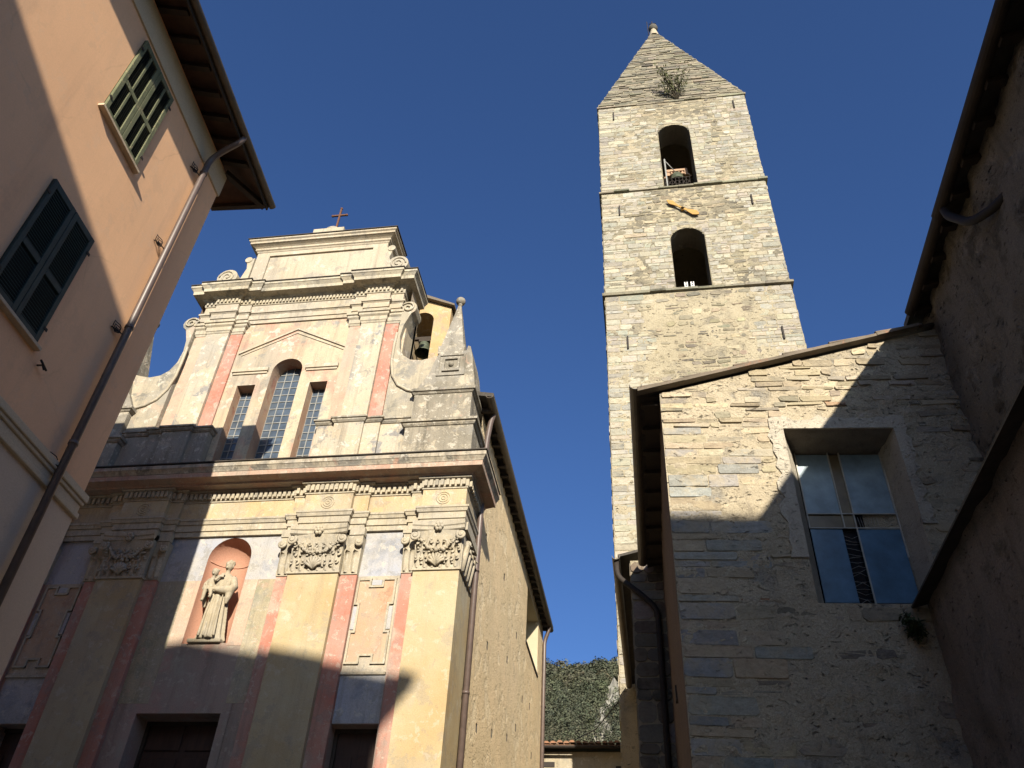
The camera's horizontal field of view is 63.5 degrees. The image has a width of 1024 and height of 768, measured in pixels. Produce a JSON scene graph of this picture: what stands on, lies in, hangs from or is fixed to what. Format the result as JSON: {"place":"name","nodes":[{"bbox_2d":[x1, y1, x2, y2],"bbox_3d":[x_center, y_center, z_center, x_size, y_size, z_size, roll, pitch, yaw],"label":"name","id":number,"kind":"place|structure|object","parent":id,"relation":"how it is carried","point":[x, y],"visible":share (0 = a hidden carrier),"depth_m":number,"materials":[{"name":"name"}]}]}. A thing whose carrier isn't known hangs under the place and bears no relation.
{"place":"outdoors","nodes":[
{"label":"outdoors","id":0,"kind":"place"},
{"bbox_2d":[148,0,994,667],"label":"sky","id":1,"kind":"structure","parent":0,"point":[469,128],"materials":[{"name":"blue"}]},
{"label":"ground","id":2,"kind":"structure","parent":0,"visible":0},
{"bbox_2d":[0,0,275,679],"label":"pink house","id":3,"kind":"structure","parent":2,"relation":"on","point":[129,160],"depth_m":10.72,"materials":[{"name":"paint"}]},
{"bbox_2d":[0,207,553,767],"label":"church","id":4,"kind":"structure","parent":2,"relation":"on","point":[308,441],"depth_m":15.91,"materials":[{"name":"paint"}]},
{"bbox_2d":[0,729,23,767],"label":"door","id":5,"kind":"structure","parent":4,"relation":"in","point":[11,739],"depth_m":14.28,"materials":[{"name":"brown wood"}]},
{"bbox_2d":[133,722,217,767],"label":"door","id":6,"kind":"structure","parent":4,"relation":"in","point":[163,744],"depth_m":13.98,"materials":[{"name":"brown wood"}]},
{"bbox_2d":[186,560,237,643],"bbox_3d":[-5.395,3.979,15.195,0.658,1.632,0.521,-3,-40,8],"label":"statue","id":7,"kind":"object","parent":4,"relation":"in","point":[221,589],"visible":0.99,"depth_m":15.05,"materials":[{"name":"stone"}]},
{"bbox_2d":[220,392,252,459],"bbox_3d":[-6.078,1.229,18.227,0.458,2.688,0.038,-3,-40,8],"label":"window","id":8,"kind":"structure","parent":4,"relation":"in","point":[231,441],"depth_m":18.47,"materials":[{"name":"clear glass"}]},
{"bbox_2d":[254,368,301,458],"bbox_3d":[-5.170,0.950,18.397,0.738,3.419,0.038,-3,-40,8],"label":"window","id":9,"kind":"structure","parent":4,"relation":"in","point":[269,445],"depth_m":18.61,"materials":[{"name":"clear glass"}]},
{"bbox_2d":[296,389,324,456],"bbox_3d":[-4.369,1.137,17.977,0.438,2.668,0.038,-3,-40,8],"label":"window","id":10,"kind":"structure","parent":4,"relation":"in","point":[307,436],"depth_m":18.21,"materials":[{"name":"clear glass"}]},
{"bbox_2d":[329,729,377,767],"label":"door","id":11,"kind":"structure","parent":4,"relation":"in","point":[351,748],"depth_m":13.39,"materials":[{"name":"brown wood"}]},
{"bbox_2d":[414,336,430,358],"bbox_3d":[-2.315,-0.989,21.595,0.480,0.598,0.480,27,-45,-26],"label":"church bell","id":12,"kind":"object","parent":4,"relation":"hanging from","point":[421,351],"visible":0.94,"depth_m":21.58,"materials":[{"name":"green metal"}]},
{"bbox_2d":[544,740,620,767],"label":"house","id":13,"kind":"structure","parent":2,"relation":"on","point":[571,754],"depth_m":24.52,"materials":[{"name":"paint"}]},
{"bbox_2d":[612,549,676,767],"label":"annex","id":14,"kind":"object","parent":2,"relation":"on","point":[639,589],"visible":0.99,"depth_m":14.02,"materials":[{"name":"stone"}]},
{"bbox_2d":[597,22,806,767],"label":"bell tower","id":15,"kind":"structure","parent":2,"relation":"on","point":[710,230],"depth_m":29.70,"materials":[{"name":"stone"}]},
{"bbox_2d":[575,701,618,739],"bbox_3d":[2.390,9.415,23.181,0.038,0.426,4.977,9,-40,-7],"label":"cable","id":16,"kind":"object","parent":15,"relation":"attached to","point":[600,723],"visible":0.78,"depth_m":22.75,"materials":[{"name":"metal"}]},
{"bbox_2d":[654,60,691,98],"bbox_3d":[7.029,-13.325,36.020,1.718,2.347,1.025,-3,-40,8],"label":"shrub","id":17,"kind":"object","parent":15,"relation":"on","point":[668,80],"visible":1,"depth_m":35.88,"materials":[{"name":"green plant"}]},
{"bbox_2d":[664,168,691,185],"bbox_3d":[6.809,-8.426,33.752,1.003,0.991,0.834,-24,-47,29],"label":"tower bell","id":18,"kind":"object","parent":15,"relation":"hanging from","point":[682,172],"visible":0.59,"depth_m":33.84,"materials":[{"name":"green metal"}]},
{"bbox_2d":[629,322,983,767],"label":"stone house","id":19,"kind":"structure","parent":2,"relation":"on","point":[797,511],"depth_m":9.91,"materials":[{"name":"beige stone"}]},
{"bbox_2d":[793,452,917,603],"bbox_3d":[4.260,1.764,10.342,1.140,2.185,0.100,-1,-40,5],"label":"window","id":20,"kind":"structure","parent":19,"relation":"in","point":[856,563],"depth_m":10.24,"materials":[{"name":"glass"}]},
{"bbox_2d":[898,610,929,643],"bbox_3d":[4.265,2.590,8.800,0.302,0.355,0.205,-3,-40,8],"label":"fern","id":21,"kind":"object","parent":19,"relation":"attached to","point":[915,628],"visible":1,"depth_m":8.77,"materials":[{"name":"green plant"}]},
{"bbox_2d":[904,0,1023,767],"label":"house","id":22,"kind":"structure","parent":2,"relation":"on","point":[966,296],"depth_m":8.85,"materials":[{"name":"stone"}]},
{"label":"hill","id":23,"kind":"structure","parent":0,"visible":0},
{"bbox_2d":[544,655,620,744],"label":"forest","id":24,"kind":"object","parent":23,"relation":"on","point":[575,694],"visible":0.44,"depth_m":172.72,"materials":[{"name":"green plant"}]},
{"bbox_2d":[593,678,618,741],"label":"rock outcrop","id":25,"kind":"object","parent":23,"relation":"on","point":[613,685],"visible":0.31,"depth_m":189.74,"materials":[{"name":"beige stone"}]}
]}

